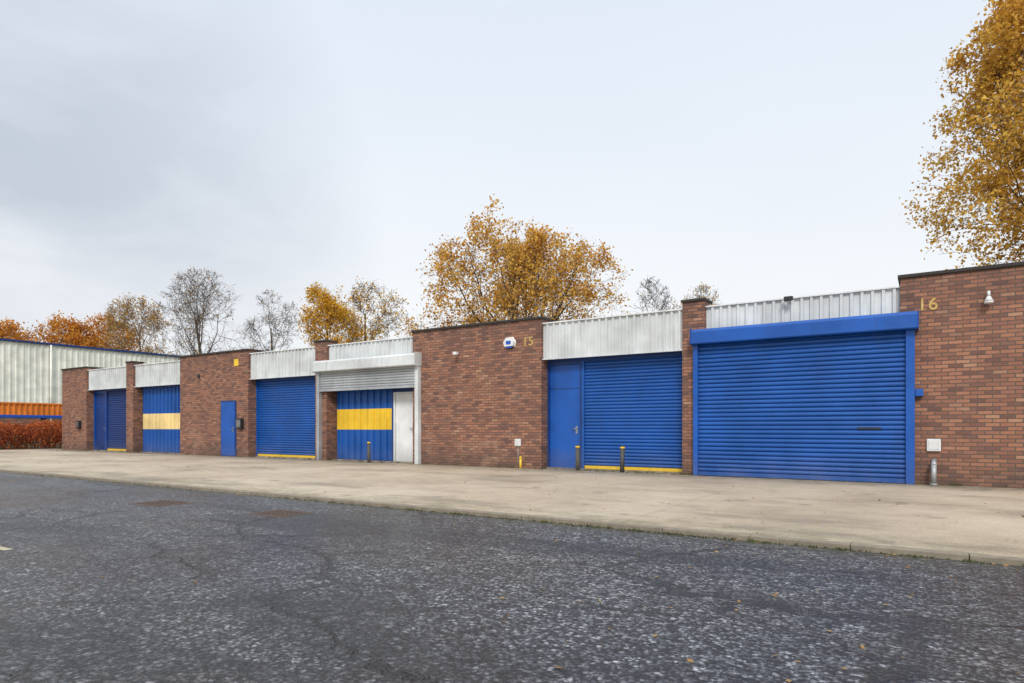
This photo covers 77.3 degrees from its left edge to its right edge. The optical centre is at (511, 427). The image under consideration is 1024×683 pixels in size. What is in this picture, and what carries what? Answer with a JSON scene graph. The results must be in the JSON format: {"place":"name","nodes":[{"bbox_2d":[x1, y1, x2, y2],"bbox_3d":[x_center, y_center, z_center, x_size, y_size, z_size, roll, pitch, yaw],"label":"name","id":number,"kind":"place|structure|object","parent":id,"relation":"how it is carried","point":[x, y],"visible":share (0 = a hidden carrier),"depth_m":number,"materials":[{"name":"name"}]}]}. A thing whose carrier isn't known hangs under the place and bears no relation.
{"place":"outdoors","nodes":[
{"label":"outdoors","id":0,"kind":"place"},
{"bbox_2d":[6,443,61,447],"bbox_3d":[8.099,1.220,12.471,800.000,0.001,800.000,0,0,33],"label":"ground","id":1,"kind":"structure","parent":0,"point":[36,445],"depth_m":44.69,"materials":[{"name":"brown soil"}]},
{"bbox_2d":[0,317,50,342],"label":"beech tree","id":2,"kind":"object","parent":1,"relation":"on","point":[9,328],"visible":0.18,"depth_m":83.82,"materials":[{"name":"orange plant"}]},
{"bbox_2d":[0,402,61,445],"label":"shipping container","id":3,"kind":"object","parent":1,"relation":"on","point":[43,411],"visible":0.34,"depth_m":37.90,"materials":[{"name":"metal"}]},
{"bbox_2d":[0,447,61,449],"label":"hedge bed soil","id":4,"kind":"structure","parent":1,"relation":"on","point":[32,448],"depth_m":33.76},
{"bbox_2d":[0,420,61,448],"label":"beech hedge","id":5,"kind":"object","parent":4,"relation":"on","point":[27,433],"visible":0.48,"depth_m":33.91,"materials":[{"name":"red plant"}]},
{"bbox_2d":[9,310,95,346],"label":"beech tree","id":6,"kind":"object","parent":1,"relation":"on","point":[65,326],"visible":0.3,"depth_m":87.44,"materials":[{"name":"orange plant"}]},
{"bbox_2d":[0,338,179,443],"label":"white warehouse","id":7,"kind":"structure","parent":1,"relation":"on","point":[30,371],"depth_m":50.92,"materials":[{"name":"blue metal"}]},
{"bbox_2d":[68,311,145,351],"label":"beech tree","id":8,"kind":"object","parent":1,"relation":"on","point":[100,333],"visible":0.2,"depth_m":89.09,"materials":[{"name":"orange plant"}]},
{"bbox_2d":[96,292,175,353],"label":"sycamore tree","id":9,"kind":"object","parent":1,"relation":"on","point":[133,316],"visible":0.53,"depth_m":78.63,"materials":[{"name":"brown plant"}]},
{"bbox_2d":[150,266,258,360],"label":"bare tree","id":10,"kind":"object","parent":1,"relation":"on","point":[197,321],"visible":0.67,"depth_m":48.86,"materials":[{"name":"grey plant"}]},
{"bbox_2d":[239,288,304,350],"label":"bare tree","id":11,"kind":"object","parent":1,"relation":"on","point":[272,335],"visible":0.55,"depth_m":55.40,"materials":[{"name":"grey plant"}]},
{"bbox_2d":[296,282,370,346],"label":"birch tree","id":12,"kind":"object","parent":1,"relation":"on","point":[331,309],"visible":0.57,"depth_m":40.74,"materials":[{"name":"yellow plant"}]},
{"bbox_2d":[335,276,413,343],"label":"bare tree","id":13,"kind":"object","parent":1,"relation":"on","point":[384,312],"visible":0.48,"depth_m":44.60,"materials":[{"name":"brown plant"}]},
{"bbox_2d":[0,469,1023,565],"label":"pavement kerb","id":14,"kind":"structure","parent":1,"relation":"on","point":[994,559],"depth_m":7.24,"materials":[{"name":"concrete"}]},
{"bbox_2d":[401,194,632,336],"bbox_3d":[-0.070,-5.827,39.635,14.753,14.230,14.652,0,0,33],"label":"oak tree","id":15,"kind":"object","parent":1,"relation":"on","point":[521,266],"visible":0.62,"depth_m":37.36,"materials":[{"name":"yellow plant"}]},
{"bbox_2d":[632,276,673,312],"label":"bare tree","id":16,"kind":"object","parent":1,"relation":"on","point":[648,286],"visible":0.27,"depth_m":44.63,"materials":[{"name":"grey plant"}]},
{"bbox_2d":[673,282,721,308],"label":"bare tree","id":17,"kind":"object","parent":1,"relation":"on","point":[701,289],"visible":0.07,"depth_m":44.32,"materials":[{"name":"brown plant"}]},
{"bbox_2d":[899,0,1023,269],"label":"oak tree","id":18,"kind":"object","parent":1,"relation":"on","point":[1002,66],"visible":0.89,"depth_m":26.71,"materials":[{"name":"yellow plant"}]},
{"bbox_2d":[105,392,105,449],"bbox_3d":[-19.556,-0.330,30.895,0.055,2.860,0.120,0,0,33],"label":"steel door frame","id":19,"kind":"object","parent":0,"point":[105,420],"visible":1,"depth_m":30.85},
{"bbox_2d":[106,391,107,449],"bbox_3d":[-19.501,-0.330,30.865,0.070,2.860,0.110,0,0,33],"label":"roller shutter guide","id":20,"kind":"object","parent":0,"point":[106,420],"visible":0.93,"depth_m":30.82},
{"bbox_2d":[89,367,125,389],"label":"fascia cladding","id":21,"kind":"structure","parent":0,"point":[107,378],"depth_m":30.24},
{"bbox_2d":[135,361,179,385],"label":"fascia cladding","id":22,"kind":"structure","parent":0,"point":[158,374],"depth_m":27.83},
{"bbox_2d":[251,348,314,378],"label":"fascia cladding","id":23,"kind":"structure","parent":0,"point":[295,362],"depth_m":23.23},
{"bbox_2d":[249,346,314,353],"bbox_3d":[-8.252,-2.817,23.408,3.776,0.035,0.465,0,0,33],"label":"fascia top flashing","id":24,"kind":"object","parent":23,"relation":"on","point":[281,350],"visible":0.47,"depth_m":23.18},
{"bbox_2d":[249,374,314,379],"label":"fascia bottom trim","id":25,"kind":"structure","parent":23,"relation":"attached to","point":[282,377],"depth_m":23.21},
{"bbox_2d":[329,338,412,359],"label":"fascia cladding","id":26,"kind":"structure","parent":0,"point":[381,348],"depth_m":20.77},
{"bbox_2d":[327,336,412,345],"bbox_3d":[-4.545,-2.817,21.001,3.896,0.035,0.465,0,0,33],"label":"fascia top flashing","id":27,"kind":"object","parent":26,"relation":"on","point":[371,341],"visible":0.47,"depth_m":20.71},
{"bbox_2d":[393,392,395,460],"bbox_3d":[-3.759,-0.025,20.637,0.055,2.250,0.120,0,0,33],"label":"white door frame","id":28,"kind":"object","parent":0,"point":[394,426],"visible":0.79,"depth_m":20.60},
{"bbox_2d":[394,388,412,391],"bbox_3d":[-3.368,-1.456,20.400,0.970,0.607,0.090,0,0,33],"label":"white overpanel door","id":29,"kind":"structure","parent":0,"point":[403,389],"depth_m":20.41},
{"bbox_2d":[0,472,1023,682],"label":"asphalt road","id":30,"kind":"structure","parent":0,"point":[322,592],"depth_m":4.24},
{"bbox_2d":[129,500,193,506],"bbox_3d":[-5.349,1.169,9.757,0.750,0.061,0.600,0,0,30],"label":"drain cover","id":31,"kind":"object","parent":30,"relation":"on","point":[160,503],"visible":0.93,"depth_m":9.70,"materials":[{"name":"metal"}]},
{"bbox_2d":[247,509,311,517],"bbox_3d":[-3.116,1.169,8.605,0.700,0.061,0.550,0,0,32],"label":"drain cover","id":32,"kind":"object","parent":30,"relation":"on","point":[280,513],"visible":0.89,"depth_m":8.57,"materials":[{"name":"metal"}]},
{"bbox_2d":[0,449,1023,681],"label":"fallen leaves","id":33,"kind":"object","parent":30,"relation":"on","point":[788,680],"visible":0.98,"depth_m":5.47,"materials":[{"name":"orange plant"}]},
{"bbox_2d":[0,449,1023,557],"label":"concrete pavement","id":34,"kind":"structure","parent":0,"point":[966,519],"depth_m":10.59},
{"bbox_2d":[62,368,95,450],"bbox_3d":[-21.719,-0.870,32.103,2.600,4.140,0.450,0,0,33],"label":"brick panel","id":35,"kind":"object","parent":34,"relation":"on","point":[77,399],"visible":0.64,"depth_m":31.71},
{"bbox_2d":[61,366,101,369],"bbox_3d":[-21.409,-2.973,32.581,2.680,0.065,1.690,0,0,33],"label":"brick panel coping","id":36,"kind":"object","parent":35,"relation":"on","point":[81,367],"visible":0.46,"depth_m":31.62,"materials":[{"name":"metal"}]},
{"bbox_2d":[94,393,95,449],"bbox_3d":[-20.516,-0.330,31.519,0.055,2.860,0.120,0,0,33],"label":"steel door frame","id":37,"kind":"object","parent":35,"relation":"attached to","point":[94,421],"visible":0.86,"depth_m":31.46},
{"bbox_2d":[126,362,142,451],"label":"brick pillar","id":38,"kind":"structure","parent":34,"relation":"on","point":[134,418],"depth_m":28.98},
{"bbox_2d":[180,350,257,456],"bbox_3d":[-11.802,-0.870,25.663,4.630,4.140,0.450,0,0,33],"label":"brick panel","id":39,"kind":"object","parent":34,"relation":"on","point":[214,385],"visible":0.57,"depth_m":25.43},
{"bbox_2d":[178,348,264,357],"bbox_3d":[-11.492,-2.973,26.141,4.710,0.065,1.690,0,0,33],"label":"brick panel coping","id":40,"kind":"object","parent":39,"relation":"on","point":[222,352],"visible":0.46,"depth_m":25.02,"materials":[{"name":"metal"}]},
{"bbox_2d":[221,400,235,456],"bbox_3d":[-11.009,0.020,24.874,0.980,2.160,0.050,0,0,33],"label":"side door frame","id":41,"kind":"object","parent":39,"relation":"attached to","point":[235,425],"visible":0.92,"depth_m":24.59,"materials":[{"name":"blue paint"}]},
{"bbox_2d":[221,402,234,455],"bbox_3d":[-11.026,0.035,24.847,0.860,2.070,0.011,0,0,33],"label":"side door leaf","id":42,"kind":"object","parent":41,"relation":"attached to","point":[227,425],"visible":1,"depth_m":24.86,"materials":[{"name":"blue paint"}]},
{"bbox_2d":[236,418,243,428],"bbox_3d":[-10.374,-0.170,24.383,0.320,0.400,0.139,0,0,33],"label":"post box","id":43,"kind":"object","parent":39,"relation":"attached to","point":[241,423],"visible":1,"depth_m":24.30,"materials":[{"name":"black plastic"}]},
{"bbox_2d":[256,382,258,455],"bbox_3d":[-9.739,-0.330,24.526,0.070,2.860,0.110,0,0,33],"label":"roller shutter guide","id":44,"kind":"object","parent":39,"relation":"attached to","point":[257,419],"visible":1,"depth_m":24.48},
{"bbox_2d":[256,375,314,381],"bbox_3d":[-8.183,-1.813,23.515,3.780,0.107,0.110,0,0,33],"label":"door lintel","id":45,"kind":"structure","parent":39,"relation":"attached to","point":[286,378],"depth_m":23.53,"materials":[{"name":"blue paint"}]},
{"bbox_2d":[255,456,314,458],"bbox_3d":[-8.194,1.110,23.499,3.780,0.080,0.150,0,0,33],"label":"threshold","id":46,"kind":"object","parent":34,"relation":"on","point":[284,457],"visible":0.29,"depth_m":23.53,"materials":[{"name":"concrete"}]},
{"bbox_2d":[316,372,321,459],"bbox_3d":[-6.606,-0.399,21.931,0.130,2.997,0.149,0,0,33],"label":"shutter rail left","id":47,"kind":"object","parent":34,"relation":"on","point":[318,424],"visible":0.86,"depth_m":21.87,"materials":[{"name":"metal"}]},
{"bbox_2d":[315,341,336,459],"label":"brick pillar","id":48,"kind":"structure","parent":34,"relation":"on","point":[329,424],"depth_m":21.98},
{"bbox_2d":[314,339,337,342],"bbox_3d":[-6.444,-2.990,22.190,0.640,0.060,0.540,0,0,33],"label":"brick pillar coping","id":49,"kind":"object","parent":48,"relation":"on","point":[326,340],"visible":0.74,"depth_m":21.98,"materials":[{"name":"metal"}]},
{"bbox_2d":[336,458,390,460],"bbox_3d":[-4.958,1.075,21.403,2.630,0.050,0.080,0,0,33],"label":"profiled gate bottom rail","id":50,"kind":"object","parent":34,"relation":"on","point":[364,459],"visible":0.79,"depth_m":21.37,"materials":[{"name":"metal"}]},
{"bbox_2d":[337,429,391,460],"bbox_3d":[-4.962,0.550,21.397,2.630,1.000,0.055,0,0,33],"label":"profiled gate section","id":51,"kind":"object","parent":50,"relation":"on","point":[351,444],"visible":0.98,"depth_m":21.44,"materials":[{"name":"blue paint"}]},
{"bbox_2d":[367,441,370,462],"bbox_3d":[-4.500,0.780,20.116,0.179,0.740,0.179,0,0,33],"label":"bollard","id":52,"kind":"object","parent":34,"relation":"on","point":[368,451],"visible":0.84,"depth_m":20.08,"materials":[{"name":"metal"}]},
{"bbox_2d":[333,459,412,462],"bbox_3d":[-4.487,1.110,21.091,3.900,0.080,0.150,0,0,33],"label":"threshold","id":53,"kind":"object","parent":34,"relation":"on","point":[375,461],"visible":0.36,"depth_m":20.95,"materials":[{"name":"concrete"}]},
{"bbox_2d":[396,394,412,461],"bbox_3d":[-3.362,-0.007,20.409,0.850,2.164,0.070,0,0,33],"label":"white door leaf","id":54,"kind":"object","parent":53,"relation":"on","point":[404,424],"visible":0.64,"depth_m":20.41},
{"bbox_2d":[392,389,393,460],"bbox_3d":[-3.816,-0.330,20.674,0.080,2.860,0.120,0,0,33],"label":"gate frame post","id":55,"kind":"object","parent":34,"relation":"on","point":[392,423],"visible":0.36,"depth_m":20.62,"materials":[{"name":"metal"}]},
{"bbox_2d":[337,408,391,429],"bbox_3d":[-4.962,-0.295,21.397,2.630,0.690,0.055,0,0,33],"label":"profiled gate section","id":56,"kind":"object","parent":55,"relation":"attached to","point":[367,419],"visible":1,"depth_m":21.31,"materials":[{"name":"yellow paint"}]},
{"bbox_2d":[337,389,391,409],"bbox_3d":[-4.962,-1.200,21.397,2.630,1.120,0.055,0,0,33],"label":"profiled gate section","id":57,"kind":"object","parent":55,"relation":"attached to","point":[368,399],"visible":0.66,"depth_m":21.31,"materials":[{"name":"blue paint"}]},
{"bbox_2d":[415,366,420,463],"bbox_3d":[-2.870,-0.399,19.504,0.140,2.997,0.149,0,0,33],"label":"shutter guide rail","id":58,"kind":"object","parent":34,"relation":"on","point":[417,414],"visible":0.94,"depth_m":19.45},
{"bbox_2d":[413,319,548,468],"bbox_3d":[-1.012,-0.870,18.656,4.580,4.140,0.450,0,0,33],"label":"brick panel","id":59,"kind":"object","parent":34,"relation":"on","point":[484,398],"visible":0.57,"depth_m":18.26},
{"bbox_2d":[312,353,416,372],"bbox_3d":[-4.779,-2.095,20.642,4.600,0.390,0.318,0,0,33],"label":"shutter housing","id":60,"kind":"object","parent":59,"relation":"attached to","point":[386,361],"visible":1,"depth_m":20.43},
{"bbox_2d":[320,366,414,388],"bbox_3d":[-4.746,-1.609,20.710,4.320,0.578,0.033,0,0,33],"label":"half open shutter","id":61,"kind":"object","parent":60,"relation":"attached to","point":[392,376],"visible":1,"depth_m":20.61,"materials":[{"name":"metal"}]},
{"bbox_2d":[319,385,414,391],"bbox_3d":[-4.748,-1.279,20.707,4.320,0.078,0.080,0,0,33],"label":"half open shutter bottom rail","id":62,"kind":"object","parent":61,"relation":"attached to","point":[370,388],"visible":1,"depth_m":20.60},
{"bbox_2d":[414,352,421,365],"bbox_3d":[-2.849,-2.092,19.383,0.008,0.405,0.329,0,0,33],"label":"shutter housing end plate","id":63,"kind":"object","parent":60,"relation":"attached to","point":[417,358],"visible":1,"depth_m":19.40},
{"bbox_2d":[503,337,515,346],"bbox_3d":[-0.078,-2.385,17.727,0.402,0.270,0.089,0,0,33],"label":"alarm bell","id":64,"kind":"object","parent":59,"relation":"attached to","point":[513,341],"visible":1,"depth_m":17.67,"materials":[{"name":"white paint"}]},
{"bbox_2d":[547,351,681,363],"bbox_3d":[2.619,-1.813,16.500,3.860,0.107,0.110,0,0,33],"label":"door lintel","id":65,"kind":"structure","parent":59,"relation":"attached to","point":[643,355],"depth_m":16.38,"materials":[{"name":"blue paint"}]},
{"bbox_2d":[549,362,579,365],"bbox_3d":[1.434,-1.732,17.264,0.930,0.055,0.120,0,0,33],"label":"steel door frame head","id":66,"kind":"object","parent":65,"relation":"attached to","point":[566,363],"visible":1,"depth_m":17.21},
{"bbox_2d":[543,310,681,358],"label":"fascia cladding","id":67,"kind":"structure","parent":65,"relation":"on","point":[661,331],"depth_m":16.15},
{"bbox_2d":[542,308,681,323],"bbox_3d":[2.550,-2.817,16.393,3.856,0.035,0.465,0,0,33],"label":"fascia top flashing","id":68,"kind":"object","parent":67,"relation":"attached to","point":[613,316],"visible":0.45,"depth_m":16.10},
{"bbox_2d":[542,349,681,359],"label":"fascia bottom trim","id":69,"kind":"structure","parent":67,"relation":"attached to","point":[613,354],"depth_m":16.13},
{"bbox_2d":[11,449,1023,566],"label":"grass weeds","id":70,"kind":"object","parent":34,"relation":"on","point":[752,541],"depth_m":7.53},
{"bbox_2d":[574,445,580,470],"bbox_3d":[1.678,0.790,16.355,0.189,0.720,0.189,0,0,33],"label":"bollard","id":71,"kind":"object","parent":34,"relation":"on","point":[577,447],"visible":0.88,"depth_m":16.31,"materials":[{"name":"metal"}]},
{"bbox_2d":[547,467,681,473],"bbox_3d":[2.608,1.110,16.484,3.860,0.080,0.150,0,0,33],"label":"threshold","id":72,"kind":"object","parent":34,"relation":"on","point":[616,470],"visible":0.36,"depth_m":16.37,"materials":[{"name":"concrete"}]},
{"bbox_2d":[547,364,549,466],"bbox_3d":[1.021,-0.330,17.532,0.055,2.860,0.120,0,0,33],"label":"steel door frame","id":73,"kind":"object","parent":72,"relation":"on","point":[548,415],"visible":0.86,"depth_m":17.49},
{"bbox_2d":[550,364,579,467],"bbox_3d":[1.448,-0.312,17.285,0.920,2.774,0.070,0,0,33],"label":"steel door leaf","id":74,"kind":"object","parent":72,"relation":"on","point":[564,418],"visible":1,"depth_m":17.26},
{"bbox_2d":[580,362,581,467],"bbox_3d":[1.847,-0.330,16.996,0.055,2.860,0.120,0,0,33],"label":"steel door frame","id":75,"kind":"object","parent":72,"relation":"on","point":[580,414],"visible":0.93,"depth_m":16.94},
{"bbox_2d":[582,361,584,468],"bbox_3d":[1.902,-0.330,16.966,0.070,2.860,0.110,0,0,33],"label":"roller shutter guide","id":76,"kind":"object","parent":72,"relation":"on","point":[583,414],"visible":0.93,"depth_m":16.93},
{"bbox_2d":[618,446,625,472],"bbox_3d":[2.699,0.790,15.656,0.189,0.720,0.189,1,1,33],"label":"bollard","id":77,"kind":"object","parent":34,"relation":"on","point":[622,456],"visible":0.8,"depth_m":15.61,"materials":[{"name":"metal"}]},
{"bbox_2d":[682,300,709,474],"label":"brick pillar","id":78,"kind":"structure","parent":34,"relation":"on","point":[694,315],"depth_m":15.04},
{"bbox_2d":[693,345,698,475],"bbox_3d":[4.277,-0.408,14.857,0.110,3.017,0.159,0,0,33],"label":"shutter rail left","id":79,"kind":"object","parent":78,"relation":"attached to","point":[695,410],"visible":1,"depth_m":14.79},
{"bbox_2d":[681,297,711,303],"bbox_3d":[4.370,-2.990,15.166,0.590,0.060,0.540,0,0,33],"label":"brick pillar coping","id":80,"kind":"object","parent":78,"relation":"on","point":[698,299],"visible":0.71,"depth_m":14.96,"materials":[{"name":"metal"}]},
{"bbox_2d":[906,330,914,483],"bbox_3d":[7.816,-0.408,12.559,0.150,3.017,0.159,0,0,33],"label":"shutter guide rail","id":81,"kind":"object","parent":34,"relation":"on","point":[910,406],"visible":1,"depth_m":12.49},
{"bbox_2d":[698,331,905,478],"bbox_3d":[6.040,-0.459,13.716,4.090,2.918,0.042,0,0,33],"label":"roller shutter","id":82,"kind":"object","parent":81,"relation":"attached to","point":[803,406],"visible":1,"depth_m":13.57,"materials":[{"name":"blue paint"}]},
{"bbox_2d":[698,471,905,482],"bbox_3d":[6.041,1.045,13.718,4.090,0.090,0.070,0,0,33],"label":"shutter bottom rail","id":83,"kind":"object","parent":82,"relation":"attached to","point":[833,478],"visible":1,"depth_m":13.55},
{"bbox_2d":[857,427,880,429],"bbox_3d":[7.214,0.007,12.926,0.420,0.045,0.015,0,0,33],"label":"shutter lock slot","id":84,"kind":"object","parent":82,"relation":"attached to","point":[868,428],"visible":1,"depth_m":12.92,"materials":[{"name":"black metal"}]},
{"bbox_2d":[930,458,937,485],"bbox_3d":[8.111,0.840,12.306,0.130,0.519,0.267,0,0,33],"label":"pipe stub","id":85,"kind":"object","parent":34,"relation":"on","point":[933,472],"visible":1,"depth_m":12.21,"materials":[{"name":"metal"}]},
{"bbox_2d":[900,265,1023,487],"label":"brick panel","id":86,"kind":"object","parent":34,"relation":"on","point":[969,372],"visible":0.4,"depth_m":12.10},
{"bbox_2d":[706,288,899,328],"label":"fascia cladding","id":87,"kind":"structure","parent":86,"relation":"attached to","point":[882,301],"depth_m":13.73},
{"bbox_2d":[705,286,899,307],"bbox_3d":[6.236,-2.817,14.000,3.866,0.035,0.465,0,0,33],"label":"fascia top flashing","id":88,"kind":"object","parent":87,"relation":"attached to","point":[835,293],"visible":0.47,"depth_m":13.64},
{"bbox_2d":[690,311,917,344],"bbox_3d":[6.032,-2.100,13.621,4.420,0.360,0.318,0,0,33],"label":"shutter housing","id":89,"kind":"object","parent":86,"relation":"attached to","point":[885,322],"visible":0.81,"depth_m":13.35,"materials":[{"name":"blue paint"}]},
{"bbox_2d":[915,389,922,395],"bbox_3d":[7.950,-0.690,12.495,0.135,0.140,0.119,0,0,33],"label":"key switch box","id":90,"kind":"object","parent":86,"relation":"attached to","point":[918,392],"visible":1,"depth_m":12.45,"materials":[{"name":"blue paint"}]},
{"bbox_2d":[921,297,937,310],"bbox_3d":[8.118,-2.414,12.449,0.273,0.240,0.012,0,0,33],"label":"unit number sixteen","id":91,"kind":"object","parent":86,"relation":"attached to","point":[933,303],"visible":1,"depth_m":12.43,"materials":[{"name":"gold metal"}]},
{"bbox_2d":[927,439,940,450],"bbox_3d":[8.169,0.330,12.395,0.230,0.240,0.049,0,0,33],"label":"meter box","id":92,"kind":"object","parent":86,"relation":"attached to","point":[939,440],"visible":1,"depth_m":12.37,"materials":[{"name":"white paint"}]},
{"bbox_2d":[928,441,938,449],"bbox_3d":[8.154,0.330,12.373,0.175,0.168,0.007,0,0,33],"label":"meter box cover","id":93,"kind":"object","parent":92,"relation":"attached to","point":[933,444],"visible":1,"depth_m":12.37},
{"bbox_2d":[898,261,1023,285],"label":"brick panel coping","id":94,"kind":"object","parent":86,"relation":"on","point":[1020,263],"visible":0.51,"depth_m":12.14,"materials":[{"name":"metal"}]},
{"bbox_3d":[-18.954,1.110,30.486,3.800,0.080,0.150,0,0,33],"label":"threshold","id":95,"kind":"object","parent":34,"relation":"on","visible":0},
{"bbox_2d":[96,393,104,449],"bbox_3d":[-20.022,-0.312,31.228,1.080,2.774,0.070,0,0,33],"label":"steel door leaf","id":96,"kind":"object","parent":95,"relation":"on","point":[100,424],"visible":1,"depth_m":31.22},
{"bbox_2d":[0,0,1023,354],"label":"sky","id":97,"kind":"structure","parent":0,"point":[750,150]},
{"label":"rear walls","id":98,"kind":"object","parent":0,"visible":0},
{"bbox_2d":[94,388,125,391],"bbox_3d":[-18.943,-1.813,30.503,3.800,0.107,0.110,0,0,33],"label":"door lintel","id":99,"kind":"structure","parent":98,"relation":"attached to","point":[119,389],"depth_m":30.60,"materials":[{"name":"blue paint"}]},
{"bbox_2d":[108,390,125,448],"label":"roller shutter slats","id":100,"kind":"object","parent":98,"relation":"attached to","point":[116,419],"visible":0.61,"depth_m":30.37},
{"bbox_2d":[258,379,314,455],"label":"roller shutter slats","id":101,"kind":"object","parent":98,"relation":"attached to","point":[286,417],"visible":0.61,"depth_m":23.57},
{"bbox_2d":[258,454,314,457],"bbox_3d":[-8.184,1.030,23.513,3.636,0.080,0.055,0,0,33],"label":"roller shutter bottom rail","id":102,"kind":"object","parent":101,"relation":"attached to","point":[297,456],"visible":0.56,"depth_m":23.54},
{"bbox_2d":[585,356,681,468],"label":"roller shutter slats","id":103,"kind":"object","parent":98,"relation":"attached to","point":[633,407],"visible":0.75,"depth_m":16.17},
{"bbox_2d":[585,465,681,471],"bbox_3d":[3.054,1.030,16.215,2.676,0.080,0.055,0,0,33],"label":"roller shutter bottom rail","id":104,"kind":"object","parent":103,"relation":"attached to","point":[635,468],"visible":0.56,"depth_m":16.12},
{"bbox_3d":[-2.290,-2.730,26.640,41.040,0.060,11.450,0,0,33],"label":"flat roof","id":105,"kind":"object","parent":98,"relation":"on","visible":0},
{"bbox_3d":[-0.577,-2.809,19.327,4.578,0.259,1.150,0,0,33],"label":"brick panel return","id":106,"kind":"object","parent":105,"relation":"on","visible":0},
{"bbox_2d":[411,316,556,332],"bbox_3d":[-0.702,-2.973,19.134,4.660,0.065,1.690,0,0,33],"label":"brick panel coping","id":107,"kind":"object","parent":106,"relation":"on","point":[487,323],"visible":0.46,"depth_m":18.18,"materials":[{"name":"metal"}]},
{"bbox_3d":[6.243,-2.335,14.010,3.870,0.910,0.340,0,0,33],"label":"fascia","id":108,"kind":"object","parent":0,"visible":0},
{"bbox_2d":[784,296,792,300],"bbox_3d":[5.945,-2.785,13.763,0.180,0.090,0.080,0,0,33],"label":"floodlight body","id":109,"kind":"object","parent":108,"relation":"attached to","point":[788,298],"visible":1,"depth_m":13.74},
{"bbox_3d":[-15.259,1.110,28.087,3.810,0.080,0.150,0,0,33],"label":"threshold","id":110,"kind":"object","parent":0,"visible":0},
{"bbox_3d":[-13.846,-0.330,27.187,0.460,2.860,0.120,0,0,33],"label":"gate post","id":111,"kind":"object","parent":110,"relation":"on","visible":0},
{"bbox_2d":[141,384,179,388],"bbox_3d":[-15.248,-1.813,28.104,3.810,0.107,0.110,0,0,33],"label":"door lintel","id":112,"kind":"structure","parent":111,"relation":"on","point":[164,386],"depth_m":28.19,"materials":[{"name":"blue paint"}]},
{"bbox_2d":[143,387,179,413],"bbox_3d":[-15.424,-1.200,28.191,3.280,1.120,0.055,0,0,33],"label":"profiled gate section","id":113,"kind":"object","parent":111,"relation":"attached to","point":[160,400],"visible":0.91,"depth_m":28.26,"materials":[{"name":"blue paint"}]},
{"bbox_2d":[143,429,179,452],"bbox_3d":[-15.424,0.550,28.191,3.280,1.000,0.055,0,0,33],"label":"profiled gate section","id":114,"kind":"object","parent":111,"relation":"attached to","point":[161,440],"visible":0.92,"depth_m":28.26,"materials":[{"name":"blue paint"}]},
{"bbox_2d":[143,413,179,428],"bbox_3d":[-15.424,-0.295,28.191,3.280,0.690,0.055,0,0,33],"label":"profiled gate section","id":115,"kind":"object","parent":111,"relation":"attached to","point":[163,421],"visible":0.91,"depth_m":28.12,"materials":[{"name":"beige paint"}]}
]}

